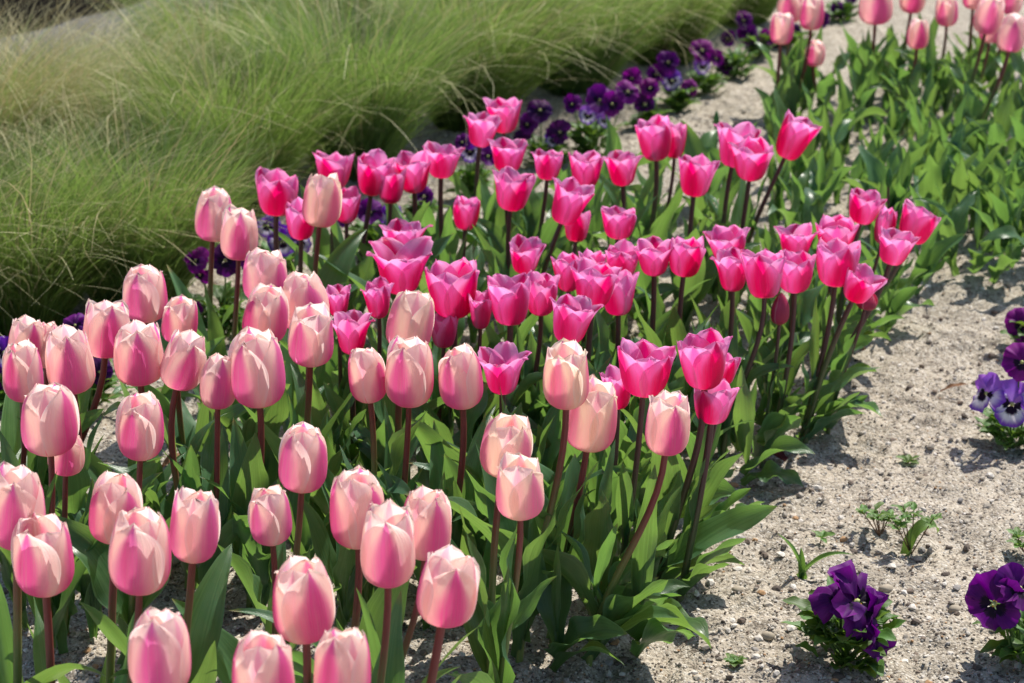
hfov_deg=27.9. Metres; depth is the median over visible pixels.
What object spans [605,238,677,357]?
tulip
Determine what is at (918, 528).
weed
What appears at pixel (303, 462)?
tulip
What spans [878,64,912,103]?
tulip plant
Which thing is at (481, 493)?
tulip plant
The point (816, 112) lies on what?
tulip plant
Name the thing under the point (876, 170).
tulip plant
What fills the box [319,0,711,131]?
feather grass
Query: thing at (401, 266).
tulip
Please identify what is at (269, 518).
tulip
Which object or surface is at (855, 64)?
tulip plant
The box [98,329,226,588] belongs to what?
tulip
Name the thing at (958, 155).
tulip plant
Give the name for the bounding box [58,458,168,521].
tulip plant
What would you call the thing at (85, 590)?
tulip plant
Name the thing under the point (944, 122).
tulip plant
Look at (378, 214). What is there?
pansy
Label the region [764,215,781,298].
tulip plant
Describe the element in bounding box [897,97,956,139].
tulip plant
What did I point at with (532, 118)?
pansy
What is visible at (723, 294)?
tulip plant
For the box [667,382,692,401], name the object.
tulip plant
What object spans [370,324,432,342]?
tulip plant
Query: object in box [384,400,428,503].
tulip plant
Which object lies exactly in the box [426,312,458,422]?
tulip
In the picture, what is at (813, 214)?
tulip plant
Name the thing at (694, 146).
tulip plant
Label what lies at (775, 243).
tulip plant
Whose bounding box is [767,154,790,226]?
tulip plant
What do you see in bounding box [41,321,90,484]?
tulip
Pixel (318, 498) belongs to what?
tulip plant
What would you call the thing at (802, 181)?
tulip plant
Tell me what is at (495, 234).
tulip plant
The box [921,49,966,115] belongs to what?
tulip plant
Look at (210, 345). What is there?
tulip plant
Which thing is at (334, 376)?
tulip plant
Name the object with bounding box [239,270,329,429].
tulip
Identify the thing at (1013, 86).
tulip plant
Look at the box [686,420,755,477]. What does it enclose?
tulip plant
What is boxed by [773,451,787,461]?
fallen petal
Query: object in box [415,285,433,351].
tulip plant
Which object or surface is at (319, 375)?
tulip plant
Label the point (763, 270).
tulip
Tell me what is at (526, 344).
tulip plant
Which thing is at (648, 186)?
tulip plant
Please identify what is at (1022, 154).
tulip plant
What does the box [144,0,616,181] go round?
feather grass
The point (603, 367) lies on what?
tulip plant
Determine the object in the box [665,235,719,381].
tulip
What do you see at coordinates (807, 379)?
tulip plant
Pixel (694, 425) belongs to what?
tulip plant
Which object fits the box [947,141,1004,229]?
tulip plant
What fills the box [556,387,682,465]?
tulip plant
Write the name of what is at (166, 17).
feather grass
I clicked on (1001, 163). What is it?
tulip plant
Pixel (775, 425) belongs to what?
tulip
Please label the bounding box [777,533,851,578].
sprout
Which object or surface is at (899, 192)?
tulip plant
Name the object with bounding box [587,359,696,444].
tulip plant
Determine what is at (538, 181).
tulip plant
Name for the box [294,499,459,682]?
tulip
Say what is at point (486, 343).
tulip plant
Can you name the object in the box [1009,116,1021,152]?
tulip plant
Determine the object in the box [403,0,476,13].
feather grass
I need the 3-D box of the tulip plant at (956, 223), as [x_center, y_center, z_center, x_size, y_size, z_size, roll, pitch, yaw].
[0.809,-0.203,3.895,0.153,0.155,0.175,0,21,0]
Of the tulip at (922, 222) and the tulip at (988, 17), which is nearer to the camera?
the tulip at (922, 222)
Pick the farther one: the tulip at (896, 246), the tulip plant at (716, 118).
the tulip plant at (716, 118)
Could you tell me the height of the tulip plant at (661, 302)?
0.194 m
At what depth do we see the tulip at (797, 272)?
3.13 m
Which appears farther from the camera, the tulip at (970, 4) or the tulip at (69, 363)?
the tulip at (970, 4)
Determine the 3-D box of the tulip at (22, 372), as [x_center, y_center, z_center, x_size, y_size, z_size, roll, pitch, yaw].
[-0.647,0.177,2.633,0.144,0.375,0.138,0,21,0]
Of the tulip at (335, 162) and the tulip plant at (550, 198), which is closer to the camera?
the tulip at (335, 162)
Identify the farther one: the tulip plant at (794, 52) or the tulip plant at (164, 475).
the tulip plant at (794, 52)
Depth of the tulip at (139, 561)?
2.08 m
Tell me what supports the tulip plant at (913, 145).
on the ground at (734, 92)
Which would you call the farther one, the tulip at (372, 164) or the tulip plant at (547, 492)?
the tulip at (372, 164)
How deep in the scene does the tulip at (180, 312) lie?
2.81 m
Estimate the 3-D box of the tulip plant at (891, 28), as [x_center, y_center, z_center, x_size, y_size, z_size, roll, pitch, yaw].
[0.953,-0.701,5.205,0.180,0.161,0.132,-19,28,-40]
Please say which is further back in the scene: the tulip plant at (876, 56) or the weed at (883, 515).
the tulip plant at (876, 56)
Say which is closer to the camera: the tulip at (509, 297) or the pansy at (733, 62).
the tulip at (509, 297)
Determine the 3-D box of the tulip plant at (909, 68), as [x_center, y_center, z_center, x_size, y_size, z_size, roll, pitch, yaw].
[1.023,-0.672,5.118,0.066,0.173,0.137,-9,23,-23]
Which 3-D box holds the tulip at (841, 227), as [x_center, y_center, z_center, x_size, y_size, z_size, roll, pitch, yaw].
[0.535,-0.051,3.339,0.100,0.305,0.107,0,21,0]
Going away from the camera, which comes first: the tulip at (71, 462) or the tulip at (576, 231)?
the tulip at (71, 462)
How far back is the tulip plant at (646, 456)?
2.75 m
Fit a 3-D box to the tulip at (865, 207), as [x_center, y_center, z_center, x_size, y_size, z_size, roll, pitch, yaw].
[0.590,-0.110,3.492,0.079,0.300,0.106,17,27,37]
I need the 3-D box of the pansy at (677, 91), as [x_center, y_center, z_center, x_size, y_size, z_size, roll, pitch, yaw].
[0.410,-0.646,5.123,0.125,0.156,0.130,11,23,26]
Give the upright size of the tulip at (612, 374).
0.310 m
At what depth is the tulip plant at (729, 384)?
3.14 m
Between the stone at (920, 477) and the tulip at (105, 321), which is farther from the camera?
the stone at (920, 477)
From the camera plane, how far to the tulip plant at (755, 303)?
3.48 m
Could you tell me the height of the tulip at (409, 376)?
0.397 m
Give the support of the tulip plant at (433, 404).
on the ground at (734, 92)
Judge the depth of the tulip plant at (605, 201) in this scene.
4.00 m
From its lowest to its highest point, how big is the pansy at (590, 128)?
0.182 m
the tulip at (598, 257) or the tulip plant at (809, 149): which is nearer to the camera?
the tulip at (598, 257)
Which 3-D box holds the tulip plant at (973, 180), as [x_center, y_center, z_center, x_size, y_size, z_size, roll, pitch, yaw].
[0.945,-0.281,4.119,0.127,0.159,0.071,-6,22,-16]
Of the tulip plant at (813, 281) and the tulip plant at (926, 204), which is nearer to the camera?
the tulip plant at (813, 281)
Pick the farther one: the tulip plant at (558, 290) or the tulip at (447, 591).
the tulip plant at (558, 290)
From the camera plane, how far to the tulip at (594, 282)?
2.98 m
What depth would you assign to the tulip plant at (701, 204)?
4.03 m
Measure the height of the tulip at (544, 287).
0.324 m
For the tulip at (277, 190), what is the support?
on the ground at (734, 92)
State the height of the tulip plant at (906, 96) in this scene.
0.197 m
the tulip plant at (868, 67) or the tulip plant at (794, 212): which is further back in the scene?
the tulip plant at (868, 67)
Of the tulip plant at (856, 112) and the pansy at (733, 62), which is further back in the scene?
the pansy at (733, 62)
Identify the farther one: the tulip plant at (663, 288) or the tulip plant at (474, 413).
the tulip plant at (663, 288)
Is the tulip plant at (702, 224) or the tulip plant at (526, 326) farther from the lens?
the tulip plant at (702, 224)
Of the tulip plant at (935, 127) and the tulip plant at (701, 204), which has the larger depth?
the tulip plant at (935, 127)
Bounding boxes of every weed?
[723,653,746,666]
[811,530,834,543]
[855,501,899,535]
[886,501,941,556]
[896,454,918,463]
[1006,526,1023,552]
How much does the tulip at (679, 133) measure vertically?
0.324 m
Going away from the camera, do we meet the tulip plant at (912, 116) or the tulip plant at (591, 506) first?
the tulip plant at (591, 506)
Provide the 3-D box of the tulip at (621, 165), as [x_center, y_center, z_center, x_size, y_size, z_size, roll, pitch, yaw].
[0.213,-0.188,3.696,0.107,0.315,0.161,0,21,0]
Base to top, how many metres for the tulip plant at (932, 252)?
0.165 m
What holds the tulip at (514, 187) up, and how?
on the ground at (734, 92)
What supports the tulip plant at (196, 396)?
on the ground at (734, 92)
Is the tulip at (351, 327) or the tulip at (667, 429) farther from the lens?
the tulip at (351, 327)
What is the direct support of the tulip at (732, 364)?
on the ground at (734, 92)
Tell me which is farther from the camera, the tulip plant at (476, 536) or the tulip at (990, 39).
the tulip at (990, 39)
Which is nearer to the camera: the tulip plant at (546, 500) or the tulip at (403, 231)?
the tulip plant at (546, 500)
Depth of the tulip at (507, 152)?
3.72 m
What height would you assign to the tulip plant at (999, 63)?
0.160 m
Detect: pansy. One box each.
[0,336,8,409]
[63,313,123,410]
[182,244,244,338]
[242,214,311,274]
[337,198,402,248]
[402,186,449,215]
[443,133,493,196]
[513,99,571,166]
[563,80,638,155]
[619,67,672,126]
[646,51,700,112]
[686,39,729,94]
[713,30,758,77]
[735,11,775,56]
[771,10,829,48]
[781,559,906,677]
[824,0,858,21]
[965,562,1023,663]
[969,342,1023,449]
[1000,307,1023,342]
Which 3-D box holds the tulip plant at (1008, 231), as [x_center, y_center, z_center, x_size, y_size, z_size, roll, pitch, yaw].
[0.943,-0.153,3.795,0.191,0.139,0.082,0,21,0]
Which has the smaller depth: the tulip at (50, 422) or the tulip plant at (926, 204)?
the tulip at (50, 422)
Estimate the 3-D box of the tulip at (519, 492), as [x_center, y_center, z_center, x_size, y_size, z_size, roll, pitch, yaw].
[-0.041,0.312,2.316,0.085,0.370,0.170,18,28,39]
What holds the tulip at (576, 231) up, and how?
on the ground at (734, 92)
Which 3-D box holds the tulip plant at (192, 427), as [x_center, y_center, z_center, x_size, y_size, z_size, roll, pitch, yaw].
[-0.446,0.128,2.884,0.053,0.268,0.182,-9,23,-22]
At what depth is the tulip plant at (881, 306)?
3.63 m
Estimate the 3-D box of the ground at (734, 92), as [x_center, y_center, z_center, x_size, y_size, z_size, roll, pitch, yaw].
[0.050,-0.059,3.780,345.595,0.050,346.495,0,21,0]
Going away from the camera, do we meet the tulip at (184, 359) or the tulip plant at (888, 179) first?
the tulip at (184, 359)
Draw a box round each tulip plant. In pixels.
[0,449,28,629]
[37,456,47,491]
[40,435,103,500]
[51,511,85,653]
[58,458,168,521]
[59,472,161,639]
[108,333,224,403]
[128,452,201,501]
[158,388,214,475]
[175,406,270,460]
[181,393,251,425]
[193,383,231,409]
[198,425,248,582]
[232,247,376,337]
[232,478,282,616]
[269,228,374,354]
[269,411,388,554]
[276,414,329,493]
[277,480,329,559]
[280,328,325,422]
[290,363,365,462]
[297,493,366,629]
[310,236,436,318]
[321,330,369,416]
[321,466,424,511]
[330,348,363,385]
[342,202,452,301]
[348,415,394,471]
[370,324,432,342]
[374,327,429,417]
[374,393,443,428]
[376,461,445,630]
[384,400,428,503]
[405,201,453,240]
[409,405,495,469]
[411,382,487,452]
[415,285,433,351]
[416,446,428,487]
[419,227,468,349]
[421,227,477,262]
[430,344,454,435]
[431,321,506,369]
[434,343,498,417]
[441,388,582,539]
[442,412,488,555]
[446,441,466,455]
[448,176,498,259]
[454,173,521,268]
[465,469,553,627]
[467,244,505,343]
[476,217,567,267]
[481,177,541,234]
[482,363,547,414]
[483,539,522,602]
[485,314,538,348]
[491,247,544,335]
[491,406,560,491]
[496,320,529,338]
[523,196,542,236]
[523,331,556,427]
[524,335,551,350]
[528,517,626,672]
[531,357,629,435]
[532,424,563,472]
[534,320,615,361]
[536,192,553,212]
[538,266,576,300]
[539,459,641,512]
[542,523,689,659]
[543,489,595,510]
[546,209,595,267]
[548,145,614,251]
[549,161,571,184]
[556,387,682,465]
[561,418,650,516]
[577,176,605,252]
[579,236,678,316]
[580,441,680,614]
[586,495,657,581]
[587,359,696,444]
[591,316,611,371]
[593,246,672,336]
[598,173,680,241]
[604,115,650,207]
[618,158,671,232]
[618,390,664,529]
[618,450,692,530]
[619,170,667,204]
[621,409,735,517]
[623,412,695,430]
[625,465,710,657]
[629,263,668,329]
[631,332,720,398]
[631,336,639,400]
[633,297,664,345]
[634,303,745,395]
[634,496,677,571]
[636,157,670,185]
[637,328,755,359]
[638,388,710,469]
[644,279,710,323]
[664,120,728,228]
[665,208,713,261]
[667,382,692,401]
[668,221,760,333]
[671,501,721,566]
[681,129,717,156]
[682,179,739,226]
[683,217,704,245]
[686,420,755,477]
[690,188,718,230]
[691,319,716,330]
[693,206,738,301]
[694,444,750,522]
[704,121,757,205]
[713,110,718,129]
[717,274,746,305]
[717,295,744,325]
[717,353,745,451]
[725,326,788,385]
[727,295,810,393]
[730,354,750,452]
[733,365,814,486]
[745,227,759,315]
[746,242,780,340]
[749,216,793,250]
[750,33,803,108]
[751,335,803,431]
[754,336,823,414]
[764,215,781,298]
[767,122,824,199]
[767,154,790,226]
[767,178,819,227]
[770,299,802,395]
[771,235,816,330]
[772,85,810,140]
[774,156,857,210]
[775,162,844,208]
[775,270,817,331]
[782,114,815,178]
[790,26,821,113]
[792,49,837,116]
[792,187,823,253]
[796,331,837,417]
[798,146,828,176]
[801,79,833,151]
[801,134,840,190]
[807,98,851,157]
[808,104,856,164]
[808,251,827,303]
[809,248,876,348]
[812,216,865,298]
[820,62,887,148]
[820,139,900,198]
[824,180,899,274]
[827,127,853,204]
[830,309,879,336]
[833,141,865,222]
[838,45,872,139]
[838,70,883,161]
[840,20,888,104]
[844,298,886,311]
[848,302,884,332]
[849,33,897,122]
[853,46,880,94]
[856,146,909,227]
[857,23,894,55]
[857,143,919,207]
[858,239,926,314]
[861,137,894,180]
[861,244,933,333]
[862,128,901,163]
[863,143,928,188]
[864,171,926,221]
[868,154,910,230]
[869,55,921,142]
[869,119,912,147]
[872,93,917,156]
[878,47,909,109]
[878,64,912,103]
[884,123,930,191]
[885,167,898,229]
[895,25,945,110]
[896,191,976,275]
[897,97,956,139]
[901,33,939,87]
[905,12,938,82]
[906,85,954,157]
[907,134,952,178]
[909,184,975,218]
[910,65,937,128]
[912,145,980,216]
[912,215,964,295]
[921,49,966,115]
[924,121,967,187]
[929,108,998,162]
[934,181,955,258]
[935,59,998,100]
[938,120,984,196]
[941,51,976,111]
[941,141,1006,159]
[945,94,966,137]
[947,138,1014,170]
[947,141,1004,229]
[948,150,994,205]
[951,144,1008,228]
[954,33,1001,84]
[963,32,996,60]
[963,80,993,136]
[963,135,988,157]
[965,89,1014,156]
[965,146,1022,215]
[967,93,1022,147]
[967,167,1021,239]
[967,185,1005,273]
[968,206,1023,284]
[970,173,1023,252]
[974,77,1019,118]
[977,80,1009,118]
[980,225,1023,244]
[981,154,1023,181]
[986,163,1023,236]
[988,172,1023,257]
[992,148,1019,195]
[994,151,1023,185]
[996,180,1023,268]
[998,51,1015,90]
[1005,137,1015,161]
[1009,106,1023,146]
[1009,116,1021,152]
[1011,49,1023,93]
[1011,89,1023,120]
[1016,85,1023,107]
[1016,115,1023,151]
[1016,142,1023,166]
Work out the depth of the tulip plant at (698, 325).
3.33 m
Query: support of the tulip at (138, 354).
on the ground at (734, 92)
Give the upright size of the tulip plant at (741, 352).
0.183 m
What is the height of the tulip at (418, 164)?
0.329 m
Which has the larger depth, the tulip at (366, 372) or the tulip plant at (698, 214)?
the tulip plant at (698, 214)
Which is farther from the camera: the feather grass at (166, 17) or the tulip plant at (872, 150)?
the feather grass at (166, 17)
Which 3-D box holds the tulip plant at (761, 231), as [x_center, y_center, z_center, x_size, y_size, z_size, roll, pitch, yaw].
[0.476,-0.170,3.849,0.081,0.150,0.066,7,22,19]
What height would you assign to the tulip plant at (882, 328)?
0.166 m
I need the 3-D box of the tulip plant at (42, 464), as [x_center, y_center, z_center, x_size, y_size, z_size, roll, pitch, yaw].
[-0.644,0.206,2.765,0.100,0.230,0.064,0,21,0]
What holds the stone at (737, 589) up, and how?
on the ground at (734, 92)
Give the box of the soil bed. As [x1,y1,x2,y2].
[0,0,145,37]
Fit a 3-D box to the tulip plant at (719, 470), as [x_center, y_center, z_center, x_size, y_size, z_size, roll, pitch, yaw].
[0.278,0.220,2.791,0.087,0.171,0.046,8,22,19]
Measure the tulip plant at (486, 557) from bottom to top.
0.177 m
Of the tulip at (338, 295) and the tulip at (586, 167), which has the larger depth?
the tulip at (586, 167)
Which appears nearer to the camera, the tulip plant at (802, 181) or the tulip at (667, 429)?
the tulip at (667, 429)
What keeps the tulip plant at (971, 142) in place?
on the ground at (734, 92)
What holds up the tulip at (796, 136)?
on the ground at (734, 92)
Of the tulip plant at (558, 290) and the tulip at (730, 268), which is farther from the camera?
the tulip plant at (558, 290)
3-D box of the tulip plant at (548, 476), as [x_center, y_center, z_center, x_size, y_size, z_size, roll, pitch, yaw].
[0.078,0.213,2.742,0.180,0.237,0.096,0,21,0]
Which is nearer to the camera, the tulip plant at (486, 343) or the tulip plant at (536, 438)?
the tulip plant at (536, 438)
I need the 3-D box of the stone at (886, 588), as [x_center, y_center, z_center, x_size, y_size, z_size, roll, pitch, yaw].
[0.495,0.328,2.735,0.020,0.012,0.016,0,21,0]
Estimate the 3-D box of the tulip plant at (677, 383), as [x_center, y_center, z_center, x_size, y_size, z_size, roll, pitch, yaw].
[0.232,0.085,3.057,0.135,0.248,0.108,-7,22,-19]
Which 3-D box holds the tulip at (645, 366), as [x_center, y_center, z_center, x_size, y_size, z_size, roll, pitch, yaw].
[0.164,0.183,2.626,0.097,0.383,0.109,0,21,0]
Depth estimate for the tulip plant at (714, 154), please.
4.29 m
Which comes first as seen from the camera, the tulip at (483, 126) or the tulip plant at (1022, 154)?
the tulip at (483, 126)
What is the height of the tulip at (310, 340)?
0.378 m
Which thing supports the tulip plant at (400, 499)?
on the ground at (734, 92)
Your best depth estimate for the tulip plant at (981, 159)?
4.36 m
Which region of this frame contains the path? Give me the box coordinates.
[0,0,254,77]
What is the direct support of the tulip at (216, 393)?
on the ground at (734, 92)
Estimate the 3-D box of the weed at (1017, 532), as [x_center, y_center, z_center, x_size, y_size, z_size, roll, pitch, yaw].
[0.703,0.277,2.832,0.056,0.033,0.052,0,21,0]
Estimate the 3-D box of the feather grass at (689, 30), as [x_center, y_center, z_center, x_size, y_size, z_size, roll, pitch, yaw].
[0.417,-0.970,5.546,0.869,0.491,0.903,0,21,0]
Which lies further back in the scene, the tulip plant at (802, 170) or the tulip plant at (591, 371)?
the tulip plant at (802, 170)
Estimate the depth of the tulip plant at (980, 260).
3.89 m
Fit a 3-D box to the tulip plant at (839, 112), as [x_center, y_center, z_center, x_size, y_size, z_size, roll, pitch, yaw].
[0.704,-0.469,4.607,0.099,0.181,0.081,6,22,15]
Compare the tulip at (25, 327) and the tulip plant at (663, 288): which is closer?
the tulip at (25, 327)
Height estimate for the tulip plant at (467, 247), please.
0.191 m
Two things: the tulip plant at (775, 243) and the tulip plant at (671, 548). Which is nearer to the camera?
the tulip plant at (671, 548)
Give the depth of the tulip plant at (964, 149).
4.28 m
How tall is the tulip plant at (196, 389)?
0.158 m
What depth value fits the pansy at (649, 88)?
4.92 m
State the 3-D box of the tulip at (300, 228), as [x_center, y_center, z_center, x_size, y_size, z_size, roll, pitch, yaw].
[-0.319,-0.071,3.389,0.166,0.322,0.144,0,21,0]
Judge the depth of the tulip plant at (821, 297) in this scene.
3.53 m
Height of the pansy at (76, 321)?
0.172 m
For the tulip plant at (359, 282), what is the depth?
3.37 m
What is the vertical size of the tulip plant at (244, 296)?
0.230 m
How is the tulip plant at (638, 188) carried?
on the ground at (734, 92)
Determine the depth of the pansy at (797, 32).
5.71 m
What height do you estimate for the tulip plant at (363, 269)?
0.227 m
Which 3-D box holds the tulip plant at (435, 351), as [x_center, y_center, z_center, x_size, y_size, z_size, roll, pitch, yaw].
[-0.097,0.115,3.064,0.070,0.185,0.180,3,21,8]
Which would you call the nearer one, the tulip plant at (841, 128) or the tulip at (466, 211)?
the tulip at (466, 211)
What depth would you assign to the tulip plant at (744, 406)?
3.03 m
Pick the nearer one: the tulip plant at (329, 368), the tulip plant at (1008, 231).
the tulip plant at (329, 368)
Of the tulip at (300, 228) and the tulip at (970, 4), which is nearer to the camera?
the tulip at (300, 228)
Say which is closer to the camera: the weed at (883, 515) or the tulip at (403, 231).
the weed at (883, 515)
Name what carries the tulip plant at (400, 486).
on the ground at (734, 92)
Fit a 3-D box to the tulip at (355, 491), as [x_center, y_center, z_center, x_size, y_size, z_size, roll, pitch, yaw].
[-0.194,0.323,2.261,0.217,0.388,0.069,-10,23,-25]
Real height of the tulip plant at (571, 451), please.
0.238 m
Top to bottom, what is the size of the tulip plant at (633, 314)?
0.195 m
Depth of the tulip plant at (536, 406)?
3.05 m
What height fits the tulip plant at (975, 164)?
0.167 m
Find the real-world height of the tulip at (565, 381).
0.427 m
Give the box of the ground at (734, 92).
[0,0,1023,682]
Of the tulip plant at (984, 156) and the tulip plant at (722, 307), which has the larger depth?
the tulip plant at (984, 156)
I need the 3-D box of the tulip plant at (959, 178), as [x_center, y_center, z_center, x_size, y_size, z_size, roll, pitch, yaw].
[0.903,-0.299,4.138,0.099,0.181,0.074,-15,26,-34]
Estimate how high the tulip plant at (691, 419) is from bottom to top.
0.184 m
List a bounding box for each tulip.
[0,299,129,485]
[0,314,44,474]
[0,338,57,599]
[0,382,99,647]
[0,461,107,682]
[11,512,73,682]
[17,319,204,515]
[27,470,142,682]
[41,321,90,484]
[45,323,165,520]
[47,435,88,633]
[57,391,173,668]
[80,487,231,682]
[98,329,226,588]
[104,264,170,415]
[108,506,170,682]
[128,606,190,682]
[133,294,287,466]
[162,325,285,607]
[167,185,244,359]
[172,485,291,682]
[193,352,234,529]
[204,203,257,356]
[218,421,341,649]
[220,282,288,485]
[229,465,409,682]
[232,247,289,424]
[232,629,294,682]
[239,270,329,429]
[243,301,351,551]
[255,166,297,342]
[272,555,334,682]
[279,283,355,470]
[280,196,369,343]
[290,173,366,330]
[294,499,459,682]
[300,150,360,262]
[313,627,370,682]
[323,309,374,470]
[323,347,426,603]
[330,148,394,313]
[332,185,360,305]
[336,485,475,682]
[342,289,434,483]
[343,276,394,430]
[353,236,432,367]
[356,165,406,277]
[359,335,477,521]
[376,544,479,682]
[379,218,432,355]
[385,150,430,235]
[394,141,464,270]
[411,341,531,557]
[414,343,482,549]
[424,257,479,432]
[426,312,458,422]
[429,195,489,272]
[446,289,496,438]
[447,338,598,662]
[448,451,543,682]
[450,412,555,673]
[451,111,501,258]
[452,137,527,238]
[454,148,562,246]
[472,176,594,318]
[475,272,542,426]
[478,166,546,339]
[479,97,521,213]
[483,293,603,443]
[504,234,546,384]
[516,270,560,419]
[521,251,593,363]
[535,374,616,643]
[537,256,621,409]
[538,248,612,350]
[542,150,603,257]
[554,389,689,666]
[559,211,590,296]
[592,114,682,240]
[594,269,639,421]
[595,364,650,555]
[601,205,638,358]
[602,150,657,262]
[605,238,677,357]
[606,337,676,587]
[609,235,674,364]
[634,122,687,283]
[651,327,776,582]
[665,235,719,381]
[676,353,762,531]
[676,378,745,602]
[678,153,720,239]
[690,224,750,337]
[703,135,773,307]
[705,109,822,242]
[706,121,760,295]
[710,246,776,375]
[718,248,793,460]
[749,0,815,85]
[751,292,800,468]
[754,11,806,145]
[764,222,824,366]
[775,249,817,414]
[778,0,823,117]
[795,237,880,441]
[799,263,887,443]
[804,39,858,113]
[815,214,873,378]
[823,293,882,434]
[829,226,920,379]
[831,187,886,340]
[853,205,903,352]
[858,0,899,118]
[863,198,941,340]
[886,0,939,101]
[886,18,928,135]
[901,0,967,115]
[943,12,1023,119]
[947,0,985,61]
[953,0,1004,120]
[953,13,1004,100]
[984,0,1022,92]
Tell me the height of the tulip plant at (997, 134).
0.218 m
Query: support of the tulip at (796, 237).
on the ground at (734, 92)
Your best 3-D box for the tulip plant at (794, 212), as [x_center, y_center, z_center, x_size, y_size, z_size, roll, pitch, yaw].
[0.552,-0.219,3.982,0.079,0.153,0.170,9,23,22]
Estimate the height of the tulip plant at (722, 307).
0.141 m
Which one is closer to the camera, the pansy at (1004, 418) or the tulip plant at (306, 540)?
the tulip plant at (306, 540)
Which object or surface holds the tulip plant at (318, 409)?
on the ground at (734, 92)
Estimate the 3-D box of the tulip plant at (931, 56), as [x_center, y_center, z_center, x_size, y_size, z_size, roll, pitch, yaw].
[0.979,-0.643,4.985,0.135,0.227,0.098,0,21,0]
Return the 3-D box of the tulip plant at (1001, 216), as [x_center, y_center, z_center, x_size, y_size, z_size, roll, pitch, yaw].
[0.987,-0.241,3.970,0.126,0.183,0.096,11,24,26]
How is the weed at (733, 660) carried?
on the ground at (734, 92)
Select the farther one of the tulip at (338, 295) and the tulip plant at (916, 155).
the tulip plant at (916, 155)
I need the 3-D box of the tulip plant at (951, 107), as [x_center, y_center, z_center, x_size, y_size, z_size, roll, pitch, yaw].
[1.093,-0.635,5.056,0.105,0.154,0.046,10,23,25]
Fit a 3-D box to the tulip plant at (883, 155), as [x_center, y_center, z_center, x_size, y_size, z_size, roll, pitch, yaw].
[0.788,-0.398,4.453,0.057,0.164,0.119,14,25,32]
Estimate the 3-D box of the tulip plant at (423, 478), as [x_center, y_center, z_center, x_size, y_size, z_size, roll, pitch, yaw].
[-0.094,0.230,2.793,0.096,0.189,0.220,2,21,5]
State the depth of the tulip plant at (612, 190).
3.88 m
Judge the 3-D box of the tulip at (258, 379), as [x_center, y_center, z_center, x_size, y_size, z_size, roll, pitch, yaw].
[-0.366,0.166,2.656,0.149,0.388,0.119,-8,22,-19]
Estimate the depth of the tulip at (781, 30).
4.75 m
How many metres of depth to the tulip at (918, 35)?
4.79 m
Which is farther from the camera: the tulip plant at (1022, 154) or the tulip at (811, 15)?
the tulip at (811, 15)
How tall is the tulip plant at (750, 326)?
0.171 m
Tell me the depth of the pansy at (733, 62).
5.45 m
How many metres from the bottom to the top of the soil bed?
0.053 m
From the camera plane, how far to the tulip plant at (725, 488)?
2.84 m
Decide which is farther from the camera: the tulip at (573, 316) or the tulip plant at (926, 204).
the tulip plant at (926, 204)
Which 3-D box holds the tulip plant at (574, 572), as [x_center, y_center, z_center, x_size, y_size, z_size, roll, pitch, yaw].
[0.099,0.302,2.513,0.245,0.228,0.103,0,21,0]
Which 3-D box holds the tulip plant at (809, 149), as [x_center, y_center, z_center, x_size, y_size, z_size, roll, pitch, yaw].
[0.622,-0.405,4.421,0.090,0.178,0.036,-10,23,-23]
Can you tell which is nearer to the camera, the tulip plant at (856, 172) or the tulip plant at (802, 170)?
the tulip plant at (856, 172)
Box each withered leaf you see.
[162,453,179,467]
[940,383,968,391]
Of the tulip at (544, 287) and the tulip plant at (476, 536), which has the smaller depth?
the tulip plant at (476, 536)
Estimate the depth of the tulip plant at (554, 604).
2.53 m
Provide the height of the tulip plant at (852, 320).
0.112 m
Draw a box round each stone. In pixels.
[732,586,742,592]
[761,631,774,639]
[878,584,892,591]
[916,475,925,480]
[948,605,961,612]
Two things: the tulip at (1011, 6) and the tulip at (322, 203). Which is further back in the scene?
the tulip at (1011, 6)
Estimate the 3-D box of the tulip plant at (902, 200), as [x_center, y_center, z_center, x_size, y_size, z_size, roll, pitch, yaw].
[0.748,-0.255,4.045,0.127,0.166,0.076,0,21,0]
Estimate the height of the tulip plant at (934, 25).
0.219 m
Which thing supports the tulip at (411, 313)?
on the ground at (734, 92)
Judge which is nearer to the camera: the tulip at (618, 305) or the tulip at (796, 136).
the tulip at (618, 305)
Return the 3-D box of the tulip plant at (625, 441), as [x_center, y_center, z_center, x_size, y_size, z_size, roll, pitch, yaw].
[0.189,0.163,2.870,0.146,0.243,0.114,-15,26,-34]
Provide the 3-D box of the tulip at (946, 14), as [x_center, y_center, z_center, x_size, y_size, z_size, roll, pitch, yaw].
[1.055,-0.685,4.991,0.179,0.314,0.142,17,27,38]
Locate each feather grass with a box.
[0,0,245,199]
[0,31,358,304]
[0,58,253,336]
[31,0,458,216]
[56,0,376,118]
[57,1,261,99]
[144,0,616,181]
[164,0,410,56]
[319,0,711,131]
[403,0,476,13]
[470,0,742,96]
[593,0,799,66]
[709,0,777,28]
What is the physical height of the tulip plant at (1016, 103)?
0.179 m
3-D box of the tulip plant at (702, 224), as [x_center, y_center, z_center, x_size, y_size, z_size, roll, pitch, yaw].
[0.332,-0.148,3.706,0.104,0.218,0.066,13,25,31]
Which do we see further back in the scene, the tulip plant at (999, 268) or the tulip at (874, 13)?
the tulip at (874, 13)
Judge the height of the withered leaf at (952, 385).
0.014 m
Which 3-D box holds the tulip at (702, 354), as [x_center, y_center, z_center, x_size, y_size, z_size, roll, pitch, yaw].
[0.260,0.166,2.666,0.166,0.383,0.081,0,21,0]

